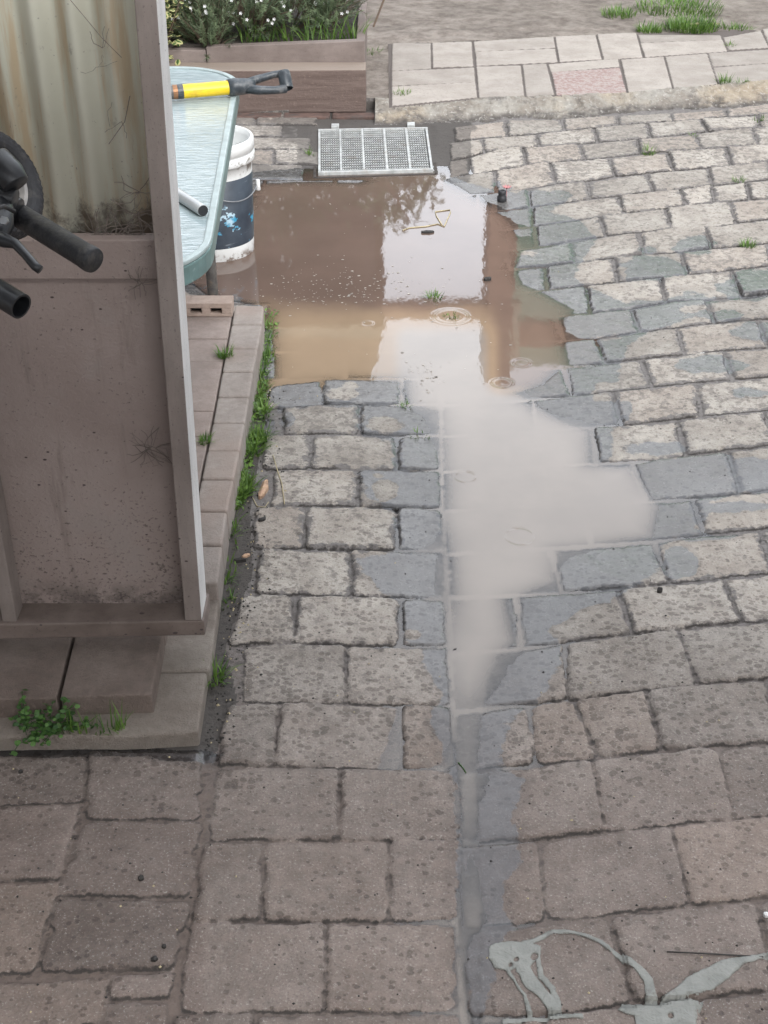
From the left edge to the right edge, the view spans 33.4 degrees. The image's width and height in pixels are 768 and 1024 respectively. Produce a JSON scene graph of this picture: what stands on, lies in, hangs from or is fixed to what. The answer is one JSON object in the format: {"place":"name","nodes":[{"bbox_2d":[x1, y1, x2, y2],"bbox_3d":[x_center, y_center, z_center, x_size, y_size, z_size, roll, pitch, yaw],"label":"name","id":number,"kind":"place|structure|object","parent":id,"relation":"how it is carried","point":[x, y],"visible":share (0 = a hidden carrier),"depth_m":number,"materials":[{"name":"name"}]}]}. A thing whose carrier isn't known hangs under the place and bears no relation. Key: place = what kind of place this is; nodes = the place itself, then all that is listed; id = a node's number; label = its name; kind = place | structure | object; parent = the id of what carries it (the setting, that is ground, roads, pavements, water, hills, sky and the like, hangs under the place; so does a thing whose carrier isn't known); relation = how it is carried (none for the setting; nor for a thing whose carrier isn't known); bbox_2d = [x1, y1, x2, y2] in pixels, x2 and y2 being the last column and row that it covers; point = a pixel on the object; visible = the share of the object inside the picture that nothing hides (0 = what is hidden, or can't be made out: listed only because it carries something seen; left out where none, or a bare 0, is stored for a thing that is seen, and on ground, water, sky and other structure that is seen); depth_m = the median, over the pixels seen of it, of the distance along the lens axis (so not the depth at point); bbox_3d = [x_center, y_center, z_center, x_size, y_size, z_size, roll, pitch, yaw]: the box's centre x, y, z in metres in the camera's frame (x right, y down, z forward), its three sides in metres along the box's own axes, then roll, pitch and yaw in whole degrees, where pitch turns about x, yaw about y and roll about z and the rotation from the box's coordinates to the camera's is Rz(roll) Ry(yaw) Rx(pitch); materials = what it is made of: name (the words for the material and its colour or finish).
{"place":"outdoors","nodes":[
{"label":"outdoors","id":0,"kind":"place"},
{"bbox_2d":[0,98,767,1023],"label":"courtyard paving","id":1,"kind":"structure","parent":0,"point":[646,266],"depth_m":2.44,"materials":[{"name":"grey stone"}]},
{"bbox_2d":[0,132,102,318],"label":"bicycle","id":2,"kind":"object","parent":1,"relation":"on","point":[21,202],"visible":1,"depth_m":1.50,"materials":[{"name":"black rubber"}]},
{"bbox_2d":[0,600,219,750],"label":"step","id":3,"kind":"object","parent":1,"relation":"on","point":[175,718],"visible":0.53,"depth_m":2.40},
{"bbox_2d":[8,689,98,755],"bbox_3d":[-0.617,0.376,2.357,0.164,0.068,0.133,-12,35,-18],"label":"weed","id":4,"kind":"object","parent":3,"relation":"on","point":[43,728],"visible":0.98,"depth_m":2.35,"materials":[{"name":"green plant"}]},
{"bbox_2d":[0,636,167,716],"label":"step","id":5,"kind":"object","parent":3,"relation":"on","point":[91,675],"visible":0.58,"depth_m":2.43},
{"bbox_2d":[51,698,132,735],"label":"grass tuft","id":6,"kind":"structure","parent":3,"relation":"on","point":[118,726],"depth_m":2.36,"materials":[{"name":"green plant"}]},
{"bbox_2d":[0,0,209,638],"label":"partition","id":7,"kind":"object","parent":3,"relation":"on","point":[100,527],"visible":0.96,"depth_m":2.19,"materials":[{"name":"paint"}]},
{"bbox_2d":[138,875,143,880],"bbox_3d":[-0.400,0.601,2.105,0.010,0.010,0.009,0,33,0],"label":"pebble","id":8,"kind":"object","parent":1,"relation":"on","point":[140,877],"visible":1,"depth_m":2.10,"materials":[{"name":"grey stone"}]},
{"bbox_2d":[151,956,157,961],"bbox_3d":[-0.354,0.688,1.970,0.008,0.008,0.010,24,40,32],"label":"pebble","id":9,"kind":"object","parent":1,"relation":"on","point":[154,958],"visible":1,"depth_m":1.97,"materials":[{"name":"grey stone"}]},
{"bbox_2d":[169,66,239,294],"bbox_3d":[-0.852,-0.562,3.264,1.008,0.724,1.610,0,33,0],"label":"patio table","id":10,"kind":"object","parent":1,"relation":"on","point":[204,128],"visible":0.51,"depth_m":3.06,"materials":[{"name":"paint"}]},
{"bbox_2d":[178,188,207,215],"bbox_3d":[-0.483,-0.720,2.829,0.025,0.025,0.373,-20,38,-27],"label":"metal pipe","id":11,"kind":"object","parent":10,"relation":"on","point":[193,204],"visible":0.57,"depth_m":2.72,"materials":[{"name":"silver metal"}]},
{"bbox_2d":[171,69,292,98],"bbox_3d":[-0.673,-1.118,3.407,0.876,0.058,0.081,-8,34,-13],"label":"shovel","id":12,"kind":"object","parent":10,"relation":"on","point":[236,86],"visible":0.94,"depth_m":3.45,"materials":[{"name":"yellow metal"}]},
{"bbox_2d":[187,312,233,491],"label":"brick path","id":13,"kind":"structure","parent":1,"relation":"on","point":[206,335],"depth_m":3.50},
{"bbox_2d":[197,432,215,445],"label":"grass tuft","id":14,"kind":"object","parent":13,"relation":"on","point":[206,438],"visible":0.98,"depth_m":3.17,"materials":[{"name":"green plant"}]},
{"bbox_2d":[185,295,233,316],"bbox_3d":[-0.575,-0.612,3.801,0.253,0.043,0.060,0,33,0],"label":"hollow brick","id":15,"kind":"object","parent":13,"relation":"on","point":[209,305],"visible":0.6,"depth_m":3.78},
{"bbox_2d":[212,346,235,358],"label":"grass tuft","id":16,"kind":"object","parent":13,"relation":"on","point":[222,354],"visible":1,"depth_m":3.57,"materials":[{"name":"green plant"}]},
{"bbox_2d":[198,652,242,686],"bbox_3d":[-0.331,0.314,2.523,0.112,0.057,0.102,0,33,0],"label":"grass tuft","id":17,"kind":"object","parent":1,"relation":"on","point":[220,673],"visible":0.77,"depth_m":2.54,"materials":[{"name":"green plant"}]},
{"bbox_2d":[199,306,264,611],"bbox_3d":[-0.392,-0.189,3.299,0.091,0.122,1.415,-1,33,-1],"label":"brick edging","id":18,"kind":"object","parent":1,"relation":"on","point":[221,477],"visible":0.74,"depth_m":3.18,"materials":[{"name":"brick"}]},
{"bbox_2d":[234,557,246,562],"bbox_3d":[-0.324,0.107,2.875,0.028,0.013,0.010,0,33,0],"label":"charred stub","id":19,"kind":"object","parent":1,"relation":"on","point":[239,560],"visible":1,"depth_m":2.87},
{"bbox_2d":[242,553,249,557],"bbox_3d":[-0.312,0.098,2.893,0.020,0.010,0.008,-22,39,-30],"label":"wood chip","id":20,"kind":"object","parent":1,"relation":"on","point":[246,555],"visible":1,"depth_m":2.89,"materials":[{"name":"brown wood"}]},
{"bbox_2d":[220,308,281,609],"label":"grass verge","id":21,"kind":"object","parent":1,"relation":"on","point":[257,433],"depth_m":3.32,"materials":[{"name":"green plant"}]},
{"bbox_2d":[258,517,265,521],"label":"dark leaf","id":22,"kind":"object","parent":1,"relation":"on","point":[261,519],"visible":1,"depth_m":3.00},
{"bbox_2d":[258,479,268,499],"bbox_3d":[-0.293,-0.058,3.128,0.019,0.016,0.081,5,33,7],"label":"wood chip","id":23,"kind":"object","parent":1,"relation":"on","point":[263,490],"visible":1,"depth_m":3.12,"materials":[{"name":"brown wood"}]},
{"bbox_2d":[273,455,284,503],"bbox_3d":[-0.258,-0.081,3.160,0.008,0.008,0.236,-6,34,-9],"label":"twig","id":24,"kind":"object","parent":1,"relation":"on","point":[280,480],"visible":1,"depth_m":3.15,"materials":[{"name":"wood"}]},
{"bbox_2d":[302,146,316,155],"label":"grass tuft","id":25,"kind":"object","parent":1,"relation":"on","point":[309,153],"visible":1,"depth_m":5.35,"materials":[{"name":"green plant"}]},
{"bbox_2d":[313,122,437,178],"bbox_3d":[-0.048,-1.500,5.449,0.531,0.116,0.711,0,33,0],"label":"drain grate","id":26,"kind":"object","parent":1,"relation":"on","point":[345,162],"visible":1,"depth_m":5.44,"materials":[{"name":"metal"}]},
{"bbox_2d":[2,133,763,1018],"bbox_3d":[0.399,-0.420,3.772,2.230,0.113,4.432,0,33,0],"label":"grit","id":27,"kind":"object","parent":1,"relation":"on","point":[336,695],"visible":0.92,"depth_m":2.52,"materials":[{"name":"gravel"}]},
{"bbox_2d":[190,171,662,1023],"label":"puddle","id":28,"kind":"object","parent":1,"relation":"on","point":[532,491],"visible":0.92,"depth_m":3.81,"materials":[{"name":"liquid"}]},
{"bbox_2d":[215,125,260,261],"bbox_3d":[-0.581,-1.090,4.394,0.317,0.402,0.306,0,33,0],"label":"bucket","id":29,"kind":"object","parent":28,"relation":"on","point":[235,238],"visible":0.44,"depth_m":4.33,"materials":[{"name":"plastic"}]},
{"bbox_2d":[201,185,510,400],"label":"floating flecks","id":30,"kind":"object","parent":28,"relation":"on","point":[383,303],"visible":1,"depth_m":4.14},
{"bbox_2d":[395,397,411,408],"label":"grass tuft","id":31,"kind":"object","parent":28,"relation":"on","point":[402,406],"visible":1,"depth_m":3.53,"materials":[{"name":"green plant"}]},
{"bbox_2d":[402,209,450,230],"bbox_3d":[0.188,-1.071,4.719,0.111,0.004,0.281,19,38,27],"label":"dry stalk","id":32,"kind":"object","parent":28,"relation":"on","point":[441,224],"visible":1,"depth_m":4.70,"materials":[{"name":"plant"}]},
{"bbox_2d":[421,230,433,233],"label":"dark leaf","id":33,"kind":"object","parent":28,"relation":"on","point":[428,231],"visible":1,"depth_m":4.62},
{"bbox_2d":[421,289,445,301],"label":"grass tuft","id":34,"kind":"object","parent":28,"relation":"on","point":[435,294],"visible":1,"depth_m":4.14,"materials":[{"name":"green plant"}]},
{"bbox_2d":[497,184,511,202],"bbox_3d":[0.462,-1.220,4.901,0.039,0.051,0.074,18,37,25],"label":"hose fitting","id":35,"kind":"object","parent":1,"relation":"on","point":[502,196],"visible":1,"depth_m":4.88,"materials":[{"name":"black plastic"}]},
{"bbox_2d":[375,80,767,124],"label":"kerb","id":36,"kind":"structure","parent":1,"relation":"on","point":[586,105],"depth_m":5.88,"materials":[{"name":"grey concrete"}]},
{"bbox_2d":[489,929,767,1023],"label":"paint spill","id":37,"kind":"object","parent":1,"relation":"on","point":[674,1001],"visible":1,"depth_m":1.94,"materials":[{"name":"white paint"}]},
{"bbox_2d":[641,144,657,155],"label":"grass tuft","id":38,"kind":"object","parent":1,"relation":"on","point":[649,154],"visible":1,"depth_m":5.35,"materials":[{"name":"green plant"}]},
{"bbox_2d":[657,587,662,592],"bbox_3d":[0.600,0.169,2.784,0.012,0.014,0.011,0,33,0],"label":"pebble","id":39,"kind":"object","parent":1,"relation":"on","point":[659,589],"visible":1,"depth_m":2.78,"materials":[{"name":"grey stone"}]},
{"bbox_2d":[667,951,762,957],"bbox_3d":[0.512,0.685,1.981,0.147,0.004,0.003,2,33,3],"label":"twig","id":40,"kind":"object","parent":1,"relation":"on","point":[708,953],"visible":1,"depth_m":1.98,"materials":[{"name":"brown wood"}]},
{"bbox_2d":[731,176,747,182],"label":"grass tuft","id":41,"kind":"object","parent":1,"relation":"on","point":[738,180],"visible":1,"depth_m":5.05,"materials":[{"name":"green plant"}]},
{"bbox_2d":[738,237,757,247],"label":"grass tuft","id":42,"kind":"object","parent":1,"relation":"on","point":[743,243],"visible":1,"depth_m":4.48,"materials":[{"name":"green plant"}]},
{"bbox_2d":[295,0,767,21],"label":"soil bank","id":43,"kind":"structure","parent":0,"point":[438,10],"depth_m":7.58,"materials":[{"name":"brown soil"}]},
{"bbox_2d":[597,1,640,19],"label":"grass tuft","id":44,"kind":"object","parent":43,"relation":"on","point":[612,12],"visible":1,"depth_m":7.39,"materials":[{"name":"green plant"}]},
{"bbox_2d":[632,0,724,18],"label":"grass tuft","id":45,"kind":"object","parent":43,"relation":"on","point":[678,4],"visible":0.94,"depth_m":7.48,"materials":[{"name":"green plant"}]},
{"bbox_2d":[366,15,767,98],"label":"bare soil","id":46,"kind":"structure","parent":0,"point":[384,32],"depth_m":7.09,"materials":[{"name":"brown soil"}]},
{"bbox_2d":[634,18,663,33],"bbox_3d":[1.461,-2.673,7.042,0.192,0.072,0.228,0,33,0],"label":"grass tuft","id":47,"kind":"object","parent":46,"relation":"on","point":[653,29],"visible":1,"depth_m":7.05,"materials":[{"name":"green plant"}]},
{"bbox_2d":[658,8,724,33],"bbox_3d":[1.704,-2.707,7.066,0.395,0.095,0.395,0,33,0],"label":"grass tuft","id":48,"kind":"object","parent":46,"relation":"on","point":[679,23],"visible":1,"depth_m":7.06,"materials":[{"name":"green plant"}]},
{"bbox_2d":[721,20,758,30],"bbox_3d":[1.955,-2.692,7.081,0.234,0.061,0.188,0,33,0],"label":"grass tuft","id":49,"kind":"object","parent":46,"relation":"on","point":[735,25],"visible":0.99,"depth_m":7.09,"materials":[{"name":"green plant"}]},
{"bbox_2d":[388,29,767,108],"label":"footpath","id":50,"kind":"structure","parent":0,"point":[440,72],"depth_m":6.39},
{"bbox_2d":[393,86,410,95],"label":"grass tuft","id":51,"kind":"object","parent":50,"relation":"on","point":[402,91],"visible":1,"depth_m":5.94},
{"bbox_2d":[713,71,735,83],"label":"grass tuft","id":52,"kind":"object","parent":50,"relation":"on","point":[725,80],"visible":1,"depth_m":6.12,"materials":[{"name":"green plant"}]},
{"label":"ground","id":53,"kind":"structure","parent":0,"visible":0},
{"bbox_2d":[167,0,366,112],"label":"planter","id":54,"kind":"object","parent":53,"relation":"on","point":[328,75],"visible":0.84,"depth_m":5.84,"materials":[{"name":"wood"},{"name":"soil"}]},
{"bbox_2d":[165,0,191,65],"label":"variegated shrub","id":55,"kind":"object","parent":54,"relation":"in","point":[174,12],"visible":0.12,"depth_m":5.84,"materials":[{"name":"yellow plant"}]},
{"bbox_2d":[165,0,384,60],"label":"flowering bush","id":56,"kind":"object","parent":54,"relation":"in","point":[212,23],"visible":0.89,"depth_m":5.90,"materials":[{"name":"green plant"}]},
{"bbox_2d":[232,10,371,42],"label":"planter grass","id":57,"kind":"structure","parent":54,"relation":"in","point":[308,35],"depth_m":5.95,"materials":[{"name":"plant"}]},
{"bbox_2d":[237,113,374,119],"bbox_3d":[-1.010,-1.789,5.809,1.968,0.030,0.070,0,33,0],"label":"brick footing","id":58,"kind":"object","parent":53,"relation":"on","point":[355,116],"visible":0.22,"depth_m":5.79,"materials":[{"name":"brown brick"}]}
]}

